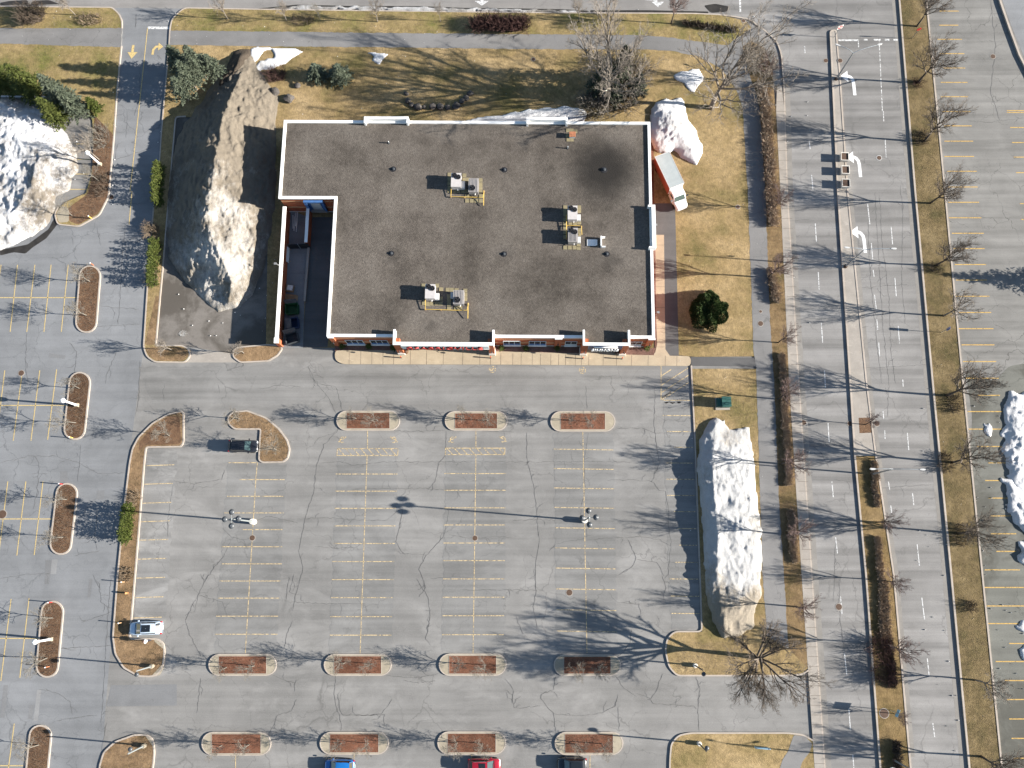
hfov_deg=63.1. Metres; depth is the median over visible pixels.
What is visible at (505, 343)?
window
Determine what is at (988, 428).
snow heap
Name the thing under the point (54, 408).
asphalt patch
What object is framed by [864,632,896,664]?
bush
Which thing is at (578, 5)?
tree
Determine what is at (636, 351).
gravel bed
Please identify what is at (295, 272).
yard floor
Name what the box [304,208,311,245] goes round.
divider wall
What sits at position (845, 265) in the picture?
street light
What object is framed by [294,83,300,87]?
rock
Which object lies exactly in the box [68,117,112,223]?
brown bed
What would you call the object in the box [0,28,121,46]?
footpath
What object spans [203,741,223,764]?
tree
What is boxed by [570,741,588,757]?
tree
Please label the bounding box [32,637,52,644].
white lamp post
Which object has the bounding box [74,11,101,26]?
bush
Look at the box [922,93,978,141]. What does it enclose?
street tree
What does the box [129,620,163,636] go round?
parked car
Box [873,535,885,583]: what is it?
twig hedge
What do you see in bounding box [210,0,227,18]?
tree
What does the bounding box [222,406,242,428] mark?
tree
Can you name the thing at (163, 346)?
tree
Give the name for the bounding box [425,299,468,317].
gas pipe
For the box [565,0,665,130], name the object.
bare tree
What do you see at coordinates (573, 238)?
rooftop unit
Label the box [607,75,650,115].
bush
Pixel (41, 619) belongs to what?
tree
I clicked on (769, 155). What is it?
twig hedge
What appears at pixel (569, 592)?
manhole cover
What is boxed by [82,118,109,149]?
bush
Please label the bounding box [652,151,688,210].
box truck
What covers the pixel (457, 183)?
rooftop unit
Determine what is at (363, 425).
mulch bed
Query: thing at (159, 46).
turn arrow
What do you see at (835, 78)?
street light
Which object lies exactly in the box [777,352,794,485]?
twig hedge
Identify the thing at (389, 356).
front walk
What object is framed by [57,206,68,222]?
island tip
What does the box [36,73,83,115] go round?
evergreen tree
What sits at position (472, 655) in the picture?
mulch edge
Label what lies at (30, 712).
asphalt patch
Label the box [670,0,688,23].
street tree
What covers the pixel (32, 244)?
meltwater
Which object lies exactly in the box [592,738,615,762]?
tree
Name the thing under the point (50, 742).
kerb
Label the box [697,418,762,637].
white snow bank
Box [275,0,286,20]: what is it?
tree
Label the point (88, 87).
verge
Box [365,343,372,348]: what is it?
shrub
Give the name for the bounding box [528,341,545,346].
window
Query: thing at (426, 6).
street stain
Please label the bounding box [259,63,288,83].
bush
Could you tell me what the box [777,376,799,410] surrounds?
street tree
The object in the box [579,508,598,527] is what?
lamp post
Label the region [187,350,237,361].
entrance apron
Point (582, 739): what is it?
mulch bed
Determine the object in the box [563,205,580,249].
paver pad
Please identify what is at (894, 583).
street tree
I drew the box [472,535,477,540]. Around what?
manhole cover
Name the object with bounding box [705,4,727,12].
street stain
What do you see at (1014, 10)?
service lane
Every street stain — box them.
[0,0,27,4]
[31,0,57,4]
[258,5,588,11]
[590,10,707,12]
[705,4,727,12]
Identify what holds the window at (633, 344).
in the store building
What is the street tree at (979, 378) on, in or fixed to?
on the verge at (985, 726)
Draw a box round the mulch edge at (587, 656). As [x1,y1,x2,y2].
[564,656,610,656]
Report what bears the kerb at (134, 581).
on the parking lot ground at (418, 718)
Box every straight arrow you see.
[128,45,136,58]
[476,0,487,4]
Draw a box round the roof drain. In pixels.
[601,167,606,172]
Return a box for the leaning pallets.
[285,294,297,299]
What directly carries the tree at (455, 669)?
on the mulch bed at (466, 660)
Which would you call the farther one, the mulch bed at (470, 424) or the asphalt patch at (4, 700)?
the mulch bed at (470, 424)
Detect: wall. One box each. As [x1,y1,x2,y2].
[274,206,290,346]
[303,247,309,301]
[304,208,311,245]
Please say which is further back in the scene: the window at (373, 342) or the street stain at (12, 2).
the street stain at (12, 2)
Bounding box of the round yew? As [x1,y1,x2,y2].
[689,290,728,332]
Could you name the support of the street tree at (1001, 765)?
on the verge at (985, 726)
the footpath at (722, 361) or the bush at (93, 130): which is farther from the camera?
the bush at (93, 130)
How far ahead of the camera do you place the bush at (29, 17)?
136.99 m
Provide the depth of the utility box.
122.43 m
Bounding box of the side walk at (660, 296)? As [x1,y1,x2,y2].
[654,235,669,355]
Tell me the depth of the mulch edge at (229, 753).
114.57 m
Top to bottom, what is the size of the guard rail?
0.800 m
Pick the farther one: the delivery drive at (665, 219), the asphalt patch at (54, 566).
the delivery drive at (665, 219)
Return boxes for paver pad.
[422,284,466,309]
[448,173,482,202]
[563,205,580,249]
[566,129,576,141]
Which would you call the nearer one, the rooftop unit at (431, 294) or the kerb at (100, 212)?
the rooftop unit at (431, 294)
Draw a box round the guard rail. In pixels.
[0,95,45,97]
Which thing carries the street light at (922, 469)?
on the median verge at (891, 728)
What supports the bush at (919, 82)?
on the verge at (985, 726)
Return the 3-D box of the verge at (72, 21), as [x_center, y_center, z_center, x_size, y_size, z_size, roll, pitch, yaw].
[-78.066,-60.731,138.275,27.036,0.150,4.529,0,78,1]
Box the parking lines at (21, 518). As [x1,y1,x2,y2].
[0,28,147,767]
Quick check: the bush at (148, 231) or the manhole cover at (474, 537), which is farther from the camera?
the bush at (148, 231)
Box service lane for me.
[1002,0,1023,55]
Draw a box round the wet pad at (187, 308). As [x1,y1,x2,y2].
[157,117,266,353]
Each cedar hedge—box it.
[116,501,137,545]
[145,236,162,287]
[149,159,165,207]
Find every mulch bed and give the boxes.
[212,734,260,752]
[219,656,265,673]
[330,734,377,751]
[334,656,380,673]
[347,413,388,427]
[448,734,495,751]
[449,656,495,673]
[455,413,496,427]
[561,413,604,428]
[564,657,610,673]
[565,734,612,752]
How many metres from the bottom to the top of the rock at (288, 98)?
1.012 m
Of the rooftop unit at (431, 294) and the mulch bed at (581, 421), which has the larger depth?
the mulch bed at (581, 421)
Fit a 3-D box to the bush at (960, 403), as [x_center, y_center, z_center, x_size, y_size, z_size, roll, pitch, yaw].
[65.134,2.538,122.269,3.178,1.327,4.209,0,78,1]
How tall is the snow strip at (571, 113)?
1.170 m
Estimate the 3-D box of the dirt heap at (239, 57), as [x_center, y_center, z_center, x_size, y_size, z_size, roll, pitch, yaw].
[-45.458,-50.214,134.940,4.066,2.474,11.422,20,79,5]
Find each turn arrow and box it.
[151,43,162,54]
[652,0,662,6]
[841,71,855,94]
[849,152,861,176]
[852,227,866,252]
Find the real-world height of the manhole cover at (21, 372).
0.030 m
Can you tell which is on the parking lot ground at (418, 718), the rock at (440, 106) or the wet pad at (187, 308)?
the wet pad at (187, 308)
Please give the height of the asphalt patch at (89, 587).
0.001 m
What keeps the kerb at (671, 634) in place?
on the parking lot ground at (418, 718)
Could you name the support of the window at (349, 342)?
in the store building
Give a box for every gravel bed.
[335,250,656,354]
[651,142,653,204]
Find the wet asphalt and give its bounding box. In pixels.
[967,364,1023,767]
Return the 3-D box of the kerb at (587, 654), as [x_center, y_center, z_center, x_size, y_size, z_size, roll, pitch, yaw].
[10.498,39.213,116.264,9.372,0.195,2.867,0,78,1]
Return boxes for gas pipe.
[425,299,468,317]
[450,190,484,205]
[566,215,581,238]
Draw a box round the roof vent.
[569,131,575,137]
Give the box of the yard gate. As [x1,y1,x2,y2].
[287,244,310,248]
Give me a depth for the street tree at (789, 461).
114.95 m
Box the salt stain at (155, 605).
[132,449,177,638]
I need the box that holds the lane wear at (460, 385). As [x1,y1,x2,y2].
[139,366,689,404]
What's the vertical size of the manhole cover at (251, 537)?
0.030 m
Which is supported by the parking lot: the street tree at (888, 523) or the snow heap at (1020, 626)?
the snow heap at (1020, 626)
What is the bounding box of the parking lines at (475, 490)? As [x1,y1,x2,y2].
[136,367,699,767]
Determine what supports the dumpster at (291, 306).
on the yard floor at (295, 272)
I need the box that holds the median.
[831,31,874,455]
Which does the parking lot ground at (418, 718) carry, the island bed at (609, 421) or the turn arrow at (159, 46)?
the island bed at (609, 421)
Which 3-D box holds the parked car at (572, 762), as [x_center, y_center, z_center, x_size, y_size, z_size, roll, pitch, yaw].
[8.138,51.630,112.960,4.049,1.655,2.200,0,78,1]
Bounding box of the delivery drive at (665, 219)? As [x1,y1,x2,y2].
[654,203,678,355]
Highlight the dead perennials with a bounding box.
[28,123,612,767]
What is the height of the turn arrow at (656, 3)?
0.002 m
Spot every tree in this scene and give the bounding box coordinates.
[0,65,14,100]
[2,63,46,109]
[10,735,38,765]
[14,651,47,678]
[29,606,52,629]
[34,96,76,132]
[35,527,62,550]
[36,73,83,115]
[41,490,66,507]
[44,404,76,433]
[49,192,72,215]
[53,87,95,124]
[55,0,75,14]
[56,377,80,396]
[63,300,85,323]
[64,130,99,159]
[67,262,94,283]
[80,163,98,183]
[85,96,104,116]
[150,417,170,442]
[154,338,171,356]
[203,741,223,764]
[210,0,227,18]
[211,661,226,682]
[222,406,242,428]
[227,341,243,355]
[231,739,250,763]
[233,659,254,679]
[257,429,279,453]
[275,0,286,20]
[311,5,320,17]
[324,740,344,761]
[328,651,351,675]
[342,407,359,423]
[352,737,372,759]
[356,659,376,677]
[361,406,384,427]
[367,0,382,21]
[434,3,442,21]
[439,735,462,760]
[448,656,465,673]
[456,406,472,422]
[470,657,493,681]
[474,740,491,760]
[481,409,498,426]
[559,412,574,425]
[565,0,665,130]
[567,661,585,683]
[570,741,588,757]
[571,0,586,21]
[582,409,598,427]
[591,660,609,681]
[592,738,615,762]
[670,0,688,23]
[677,0,814,131]
[721,617,835,715]
[759,50,783,79]
[768,251,799,276]
[774,179,793,207]
[777,321,801,345]
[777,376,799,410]
[781,449,811,479]
[786,513,817,546]
[791,593,825,622]
[865,411,881,427]
[876,507,908,538]
[884,569,911,594]
[887,636,929,669]
[893,710,911,725]
[909,27,968,83]
[916,0,953,26]
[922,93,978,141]
[929,161,978,203]
[934,232,981,265]
[943,284,984,321]
[945,357,1009,405]
[951,430,1016,477]
[957,504,1018,557]
[974,668,1013,709]
[980,745,1023,767]
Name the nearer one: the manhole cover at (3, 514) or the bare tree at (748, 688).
the bare tree at (748, 688)
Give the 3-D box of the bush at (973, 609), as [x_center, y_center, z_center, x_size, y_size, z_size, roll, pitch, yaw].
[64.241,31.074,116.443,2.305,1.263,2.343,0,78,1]
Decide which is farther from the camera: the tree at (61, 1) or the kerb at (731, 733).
the tree at (61, 1)
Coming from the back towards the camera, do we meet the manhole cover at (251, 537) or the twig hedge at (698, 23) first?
the twig hedge at (698, 23)
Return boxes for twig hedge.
[465,7,532,36]
[681,17,737,32]
[758,80,774,141]
[761,134,781,226]
[766,264,782,303]
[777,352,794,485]
[786,509,799,563]
[870,485,881,507]
[871,459,880,487]
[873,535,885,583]
[877,578,893,645]
[883,638,897,688]
[891,739,905,767]
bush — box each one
[5,0,48,26]
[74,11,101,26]
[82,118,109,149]
[91,171,108,196]
[118,566,133,580]
[125,489,141,505]
[139,218,161,238]
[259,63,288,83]
[290,13,315,25]
[573,88,615,121]
[585,69,627,109]
[596,42,637,75]
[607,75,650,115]
[613,50,659,84]
[758,45,779,67]
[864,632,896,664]
[868,658,906,689]
[912,77,926,87]
[912,128,930,144]
[930,260,943,272]
[936,449,956,473]
[945,390,966,413]
[952,522,970,547]
[965,598,978,613]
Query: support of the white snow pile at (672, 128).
on the lawn at (444, 88)
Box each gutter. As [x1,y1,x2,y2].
[785,88,830,767]
[849,192,914,756]
[892,0,967,767]
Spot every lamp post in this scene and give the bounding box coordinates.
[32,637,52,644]
[60,398,78,406]
[85,150,101,165]
[128,743,146,753]
[134,664,154,676]
[222,509,256,528]
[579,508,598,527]
[693,663,705,675]
[697,741,708,751]
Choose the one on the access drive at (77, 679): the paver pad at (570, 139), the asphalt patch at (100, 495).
the asphalt patch at (100, 495)
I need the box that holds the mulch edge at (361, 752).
[330,734,378,752]
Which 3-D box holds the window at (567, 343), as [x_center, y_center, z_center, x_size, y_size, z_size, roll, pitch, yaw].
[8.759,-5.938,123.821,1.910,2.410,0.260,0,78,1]
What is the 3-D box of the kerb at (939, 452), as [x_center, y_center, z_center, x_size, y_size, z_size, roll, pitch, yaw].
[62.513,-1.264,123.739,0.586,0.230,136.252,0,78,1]
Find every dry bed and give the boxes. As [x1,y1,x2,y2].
[139,416,180,449]
[145,296,158,344]
[146,347,187,360]
[234,345,280,360]
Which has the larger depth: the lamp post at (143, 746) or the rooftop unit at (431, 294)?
the rooftop unit at (431, 294)
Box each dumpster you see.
[282,327,299,344]
[284,299,299,314]
[285,317,299,328]
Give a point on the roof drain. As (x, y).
(603, 169)
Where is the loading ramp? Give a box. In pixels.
[303,217,332,347]
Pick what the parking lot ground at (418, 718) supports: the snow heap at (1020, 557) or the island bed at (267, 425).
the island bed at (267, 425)
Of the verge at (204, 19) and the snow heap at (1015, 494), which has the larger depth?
the verge at (204, 19)
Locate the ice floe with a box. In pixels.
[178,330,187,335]
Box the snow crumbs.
[48,9,1023,750]
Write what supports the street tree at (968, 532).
on the verge at (985, 726)
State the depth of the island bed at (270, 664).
116.93 m
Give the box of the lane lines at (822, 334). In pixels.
[148,0,934,767]
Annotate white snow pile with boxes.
[0,98,78,249]
[650,98,702,164]
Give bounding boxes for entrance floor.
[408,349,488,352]
[587,349,614,354]
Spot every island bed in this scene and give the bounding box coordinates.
[27,727,49,767]
[37,602,61,675]
[51,485,75,552]
[65,373,88,437]
[77,267,98,330]
[100,736,152,767]
[114,412,182,675]
[202,733,269,754]
[209,655,274,674]
[229,412,287,461]
[321,733,387,753]
[325,655,389,674]
[337,412,398,429]
[438,732,504,753]
[440,655,504,674]
[446,412,505,429]
[551,412,613,430]
[555,655,619,674]
[556,733,621,753]
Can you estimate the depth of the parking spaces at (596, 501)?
119.65 m
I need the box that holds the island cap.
[153,665,163,675]
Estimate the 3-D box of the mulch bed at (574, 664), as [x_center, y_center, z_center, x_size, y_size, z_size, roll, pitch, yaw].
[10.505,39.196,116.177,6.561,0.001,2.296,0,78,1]
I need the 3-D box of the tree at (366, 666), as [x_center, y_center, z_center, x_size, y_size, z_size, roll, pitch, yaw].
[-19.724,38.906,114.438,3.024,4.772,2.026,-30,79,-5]
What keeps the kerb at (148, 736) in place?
on the parking lot ground at (418, 718)
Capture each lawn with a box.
[144,45,753,361]
[667,369,807,674]
[671,734,814,767]
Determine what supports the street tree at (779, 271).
on the verge at (785, 499)
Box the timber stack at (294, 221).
[292,211,297,231]
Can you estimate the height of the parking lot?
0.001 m
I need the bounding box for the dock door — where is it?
[303,200,328,212]
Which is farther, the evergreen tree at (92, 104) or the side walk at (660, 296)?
the evergreen tree at (92, 104)
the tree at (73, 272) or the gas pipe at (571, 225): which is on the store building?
the gas pipe at (571, 225)
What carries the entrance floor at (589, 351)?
on the parking lot ground at (418, 718)
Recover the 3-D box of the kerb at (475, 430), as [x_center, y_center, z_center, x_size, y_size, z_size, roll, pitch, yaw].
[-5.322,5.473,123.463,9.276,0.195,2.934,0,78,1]
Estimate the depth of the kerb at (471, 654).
116.65 m
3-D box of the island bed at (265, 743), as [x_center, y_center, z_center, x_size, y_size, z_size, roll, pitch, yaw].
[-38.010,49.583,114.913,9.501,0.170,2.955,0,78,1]
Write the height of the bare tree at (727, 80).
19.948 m
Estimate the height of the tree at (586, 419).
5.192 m
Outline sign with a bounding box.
[754,746,770,749]
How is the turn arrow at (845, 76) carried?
on the avenue
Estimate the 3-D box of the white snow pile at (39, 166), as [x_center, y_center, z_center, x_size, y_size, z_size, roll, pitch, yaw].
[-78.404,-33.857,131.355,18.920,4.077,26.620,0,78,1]
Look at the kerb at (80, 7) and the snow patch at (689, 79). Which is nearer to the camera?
the snow patch at (689, 79)
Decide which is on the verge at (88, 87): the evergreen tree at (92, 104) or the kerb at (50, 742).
the evergreen tree at (92, 104)
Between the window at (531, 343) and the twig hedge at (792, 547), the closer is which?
the twig hedge at (792, 547)
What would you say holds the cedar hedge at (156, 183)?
on the lawn at (444, 88)
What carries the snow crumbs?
on the parking lot ground at (418, 718)
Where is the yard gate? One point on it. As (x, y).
(295, 246)
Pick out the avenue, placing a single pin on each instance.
(868, 131)
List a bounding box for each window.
[344,340,365,345]
[369,340,389,345]
[503,341,520,346]
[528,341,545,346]
[564,341,576,346]
[629,342,642,346]
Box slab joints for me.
[393,111,823,763]
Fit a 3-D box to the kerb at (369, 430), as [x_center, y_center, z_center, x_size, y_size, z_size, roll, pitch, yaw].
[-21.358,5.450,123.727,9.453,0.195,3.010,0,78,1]
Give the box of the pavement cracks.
[0,1,1020,756]
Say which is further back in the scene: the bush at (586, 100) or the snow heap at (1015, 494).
the bush at (586, 100)
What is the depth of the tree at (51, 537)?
117.71 m
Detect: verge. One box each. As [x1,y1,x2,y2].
[0,7,120,28]
[0,44,119,225]
[171,8,750,44]
[742,42,807,667]
[856,456,909,767]
[900,0,1000,767]
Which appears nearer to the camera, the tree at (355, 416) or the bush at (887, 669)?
the bush at (887, 669)
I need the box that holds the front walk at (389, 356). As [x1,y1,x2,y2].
[335,350,690,365]
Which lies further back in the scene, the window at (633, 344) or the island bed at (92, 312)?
the island bed at (92, 312)
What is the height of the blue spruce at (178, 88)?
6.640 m
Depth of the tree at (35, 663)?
113.93 m
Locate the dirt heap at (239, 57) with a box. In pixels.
[219,49,250,85]
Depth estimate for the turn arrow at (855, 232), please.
128.40 m
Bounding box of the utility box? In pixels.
[715,396,731,409]
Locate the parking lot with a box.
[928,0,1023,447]
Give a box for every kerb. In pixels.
[0,6,122,28]
[25,725,51,767]
[36,601,63,677]
[50,483,77,554]
[54,46,121,226]
[64,372,90,439]
[75,265,100,332]
[99,734,154,767]
[112,411,184,676]
[143,44,190,362]
[168,7,825,767]
[201,732,270,755]
[208,654,276,675]
[228,410,289,462]
[233,344,281,362]
[320,732,388,754]
[324,654,391,675]
[336,411,399,430]
[437,731,505,754]
[439,653,505,675]
[445,411,506,430]
[550,411,614,431]
[554,654,620,675]
[555,732,622,754]
[665,365,808,675]
[669,732,813,767]
[829,30,911,767]
[898,0,970,767]
[927,4,1002,763]
[998,0,1023,67]
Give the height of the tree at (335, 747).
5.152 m
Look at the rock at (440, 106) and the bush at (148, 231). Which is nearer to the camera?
the bush at (148, 231)
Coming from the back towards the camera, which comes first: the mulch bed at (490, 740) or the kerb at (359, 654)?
the kerb at (359, 654)
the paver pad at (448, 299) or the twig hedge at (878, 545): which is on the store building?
the paver pad at (448, 299)
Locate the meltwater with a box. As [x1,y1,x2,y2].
[0,218,56,254]
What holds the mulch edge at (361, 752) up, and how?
on the island bed at (325, 742)
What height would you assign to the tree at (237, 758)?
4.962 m
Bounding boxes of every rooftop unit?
[425,284,439,300]
[450,290,463,306]
[451,173,464,189]
[468,178,478,194]
[568,205,580,222]
[568,228,580,243]
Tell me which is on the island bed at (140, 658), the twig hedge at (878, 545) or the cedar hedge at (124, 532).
the cedar hedge at (124, 532)
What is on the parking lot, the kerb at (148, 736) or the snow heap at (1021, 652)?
the snow heap at (1021, 652)
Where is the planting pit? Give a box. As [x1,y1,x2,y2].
[859,418,871,432]
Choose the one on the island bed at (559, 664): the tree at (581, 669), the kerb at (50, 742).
the tree at (581, 669)
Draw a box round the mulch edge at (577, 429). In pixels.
[560,413,604,429]
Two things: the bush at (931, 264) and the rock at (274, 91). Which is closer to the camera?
the bush at (931, 264)
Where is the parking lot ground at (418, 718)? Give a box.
[0,8,811,767]
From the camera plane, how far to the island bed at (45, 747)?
115.09 m
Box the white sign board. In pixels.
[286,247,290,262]
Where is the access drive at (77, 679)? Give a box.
[0,8,180,767]
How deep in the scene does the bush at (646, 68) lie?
133.17 m
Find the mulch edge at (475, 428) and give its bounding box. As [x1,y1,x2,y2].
[455,428,496,428]
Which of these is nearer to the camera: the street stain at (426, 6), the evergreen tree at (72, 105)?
the evergreen tree at (72, 105)
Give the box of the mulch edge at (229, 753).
[211,734,260,753]
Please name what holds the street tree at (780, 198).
on the verge at (785, 499)
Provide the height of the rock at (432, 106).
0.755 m
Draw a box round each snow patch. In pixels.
[251,47,302,70]
[368,52,387,63]
[674,69,702,91]
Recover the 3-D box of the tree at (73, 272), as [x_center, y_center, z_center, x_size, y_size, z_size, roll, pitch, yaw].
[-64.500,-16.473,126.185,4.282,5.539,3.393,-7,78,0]
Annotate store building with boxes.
[278,116,659,355]
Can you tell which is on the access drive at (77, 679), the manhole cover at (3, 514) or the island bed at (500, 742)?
the manhole cover at (3, 514)
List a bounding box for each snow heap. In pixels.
[983,423,991,436]
[1000,391,1023,492]
[1000,478,1023,516]
[1007,505,1023,531]
[1015,620,1023,631]
[1017,541,1023,564]
[1019,645,1023,660]
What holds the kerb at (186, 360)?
on the parking lot ground at (418, 718)
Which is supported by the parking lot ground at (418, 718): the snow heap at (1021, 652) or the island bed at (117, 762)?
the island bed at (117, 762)
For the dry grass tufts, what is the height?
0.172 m
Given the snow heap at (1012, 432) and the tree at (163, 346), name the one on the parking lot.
the snow heap at (1012, 432)
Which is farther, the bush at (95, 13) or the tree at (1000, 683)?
the bush at (95, 13)
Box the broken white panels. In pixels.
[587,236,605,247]
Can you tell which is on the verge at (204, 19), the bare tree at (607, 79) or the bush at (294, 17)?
the bush at (294, 17)
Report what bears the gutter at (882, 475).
on the avenue
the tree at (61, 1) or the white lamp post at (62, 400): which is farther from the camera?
the tree at (61, 1)
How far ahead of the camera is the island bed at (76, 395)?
124.79 m
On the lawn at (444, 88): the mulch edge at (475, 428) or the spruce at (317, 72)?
the spruce at (317, 72)
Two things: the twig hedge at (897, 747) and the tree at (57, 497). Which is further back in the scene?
the tree at (57, 497)
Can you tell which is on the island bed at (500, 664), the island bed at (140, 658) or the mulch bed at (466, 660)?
the mulch bed at (466, 660)
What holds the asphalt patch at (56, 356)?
on the access drive at (77, 679)
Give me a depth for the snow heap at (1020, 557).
118.22 m
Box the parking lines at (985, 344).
[938,25,1023,758]
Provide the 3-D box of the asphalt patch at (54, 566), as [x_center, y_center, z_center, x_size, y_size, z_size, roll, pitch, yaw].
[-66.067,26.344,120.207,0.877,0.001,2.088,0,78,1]
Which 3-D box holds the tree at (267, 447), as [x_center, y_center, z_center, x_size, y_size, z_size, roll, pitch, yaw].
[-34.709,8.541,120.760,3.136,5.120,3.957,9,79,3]
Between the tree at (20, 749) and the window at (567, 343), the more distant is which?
the window at (567, 343)
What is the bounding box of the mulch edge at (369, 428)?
[346,413,389,428]
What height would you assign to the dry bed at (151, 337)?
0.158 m
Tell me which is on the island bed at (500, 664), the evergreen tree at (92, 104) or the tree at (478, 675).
the tree at (478, 675)
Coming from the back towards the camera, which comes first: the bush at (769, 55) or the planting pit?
the bush at (769, 55)
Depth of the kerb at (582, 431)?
123.06 m
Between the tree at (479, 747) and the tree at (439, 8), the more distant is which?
the tree at (439, 8)
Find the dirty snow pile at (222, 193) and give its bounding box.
[166,55,278,311]
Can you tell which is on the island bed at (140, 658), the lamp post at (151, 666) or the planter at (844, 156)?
the lamp post at (151, 666)
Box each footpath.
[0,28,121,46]
[170,27,788,647]
[691,357,755,366]
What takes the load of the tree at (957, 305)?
on the verge at (985, 726)
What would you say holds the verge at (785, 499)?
on the parking lot ground at (418, 718)
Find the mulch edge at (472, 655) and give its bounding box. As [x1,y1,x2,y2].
[449,655,495,655]
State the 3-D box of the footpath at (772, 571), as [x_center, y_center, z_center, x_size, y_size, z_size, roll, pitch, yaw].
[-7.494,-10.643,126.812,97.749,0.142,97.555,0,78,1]
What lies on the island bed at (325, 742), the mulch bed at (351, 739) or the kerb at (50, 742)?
the mulch bed at (351, 739)
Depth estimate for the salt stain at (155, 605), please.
120.81 m
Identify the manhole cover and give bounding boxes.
[0,510,6,518]
[18,370,24,375]
[249,535,254,540]
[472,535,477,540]
[566,589,572,595]
[835,603,841,610]
[879,708,888,718]
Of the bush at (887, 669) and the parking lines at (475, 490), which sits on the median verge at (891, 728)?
the bush at (887, 669)
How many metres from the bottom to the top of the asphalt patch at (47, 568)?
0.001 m
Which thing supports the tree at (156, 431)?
on the dry bed at (174, 432)
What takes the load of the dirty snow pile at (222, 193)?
on the parking lot ground at (418, 718)
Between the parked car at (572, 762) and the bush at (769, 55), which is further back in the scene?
the bush at (769, 55)
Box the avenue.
[723,0,959,767]
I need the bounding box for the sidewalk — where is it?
[776,85,823,767]
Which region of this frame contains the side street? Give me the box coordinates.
[0,0,780,57]
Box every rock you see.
[270,87,279,95]
[283,94,294,102]
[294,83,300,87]
[414,103,421,110]
[429,103,435,109]
[436,103,443,109]
[452,101,460,109]
[467,90,473,95]
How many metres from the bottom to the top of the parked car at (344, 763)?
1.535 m
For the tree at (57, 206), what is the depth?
127.65 m
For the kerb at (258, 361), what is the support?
on the parking lot ground at (418, 718)
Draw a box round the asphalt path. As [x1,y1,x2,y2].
[780,735,811,767]
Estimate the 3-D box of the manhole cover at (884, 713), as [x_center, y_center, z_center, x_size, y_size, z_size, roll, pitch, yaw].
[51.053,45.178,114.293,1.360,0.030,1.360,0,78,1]
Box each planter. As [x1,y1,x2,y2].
[839,152,848,161]
[840,165,849,175]
[841,179,849,188]
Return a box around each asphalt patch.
[0,685,7,717]
[28,705,33,718]
[33,690,40,720]
[44,560,51,583]
[49,353,65,358]
[50,406,60,411]
[50,559,57,573]
[60,471,67,483]
[88,579,91,596]
[96,491,104,498]
[107,684,176,705]
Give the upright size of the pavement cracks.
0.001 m
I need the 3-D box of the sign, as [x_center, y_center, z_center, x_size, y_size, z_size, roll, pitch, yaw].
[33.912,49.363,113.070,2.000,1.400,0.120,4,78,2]
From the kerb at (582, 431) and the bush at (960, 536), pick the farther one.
the kerb at (582, 431)
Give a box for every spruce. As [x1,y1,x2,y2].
[164,43,184,75]
[169,76,198,105]
[174,60,206,96]
[182,44,211,86]
[201,53,228,84]
[305,63,327,86]
[326,62,354,89]
[584,69,607,105]
[604,84,625,113]
[610,44,633,88]
[623,72,648,104]
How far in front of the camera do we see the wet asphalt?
118.08 m
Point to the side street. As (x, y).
(695, 5)
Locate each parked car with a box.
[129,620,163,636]
[228,438,258,452]
[324,758,354,767]
[468,757,500,767]
[557,756,586,767]
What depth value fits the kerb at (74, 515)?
121.43 m
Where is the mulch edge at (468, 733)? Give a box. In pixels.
[447,733,495,752]
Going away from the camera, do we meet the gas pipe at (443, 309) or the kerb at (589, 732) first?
the kerb at (589, 732)
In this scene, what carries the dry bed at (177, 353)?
on the lawn at (444, 88)
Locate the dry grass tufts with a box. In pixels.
[0,1,999,767]
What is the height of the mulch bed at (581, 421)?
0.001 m
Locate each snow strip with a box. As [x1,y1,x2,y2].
[272,5,575,12]
[467,106,586,120]
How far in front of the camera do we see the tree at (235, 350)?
122.58 m
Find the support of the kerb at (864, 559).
on the avenue
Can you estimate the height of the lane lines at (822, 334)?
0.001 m
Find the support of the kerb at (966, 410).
on the parking lot
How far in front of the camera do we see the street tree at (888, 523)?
114.57 m
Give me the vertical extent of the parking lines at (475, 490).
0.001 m
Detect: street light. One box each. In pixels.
[834,43,881,80]
[844,246,896,267]
[870,468,925,475]
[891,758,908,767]
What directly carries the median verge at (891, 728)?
on the avenue
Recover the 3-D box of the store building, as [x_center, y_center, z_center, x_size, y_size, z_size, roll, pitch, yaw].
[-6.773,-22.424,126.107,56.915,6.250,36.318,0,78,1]
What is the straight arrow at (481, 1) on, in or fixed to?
on the side street
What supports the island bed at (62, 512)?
on the access drive at (77, 679)
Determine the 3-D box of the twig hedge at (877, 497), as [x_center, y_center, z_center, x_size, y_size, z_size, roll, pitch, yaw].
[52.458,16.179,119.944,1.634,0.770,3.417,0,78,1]
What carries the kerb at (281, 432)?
on the parking lot ground at (418, 718)
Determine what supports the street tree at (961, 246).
on the verge at (985, 726)
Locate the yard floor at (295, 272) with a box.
[282,212,306,347]
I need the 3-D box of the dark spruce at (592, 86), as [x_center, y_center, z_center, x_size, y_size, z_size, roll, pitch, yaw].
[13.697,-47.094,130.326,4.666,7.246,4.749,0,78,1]
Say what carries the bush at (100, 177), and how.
on the brown bed at (85, 207)
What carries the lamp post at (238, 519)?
on the parking spaces at (233, 582)
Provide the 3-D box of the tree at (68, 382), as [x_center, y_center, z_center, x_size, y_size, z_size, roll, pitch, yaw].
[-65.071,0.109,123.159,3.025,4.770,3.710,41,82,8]

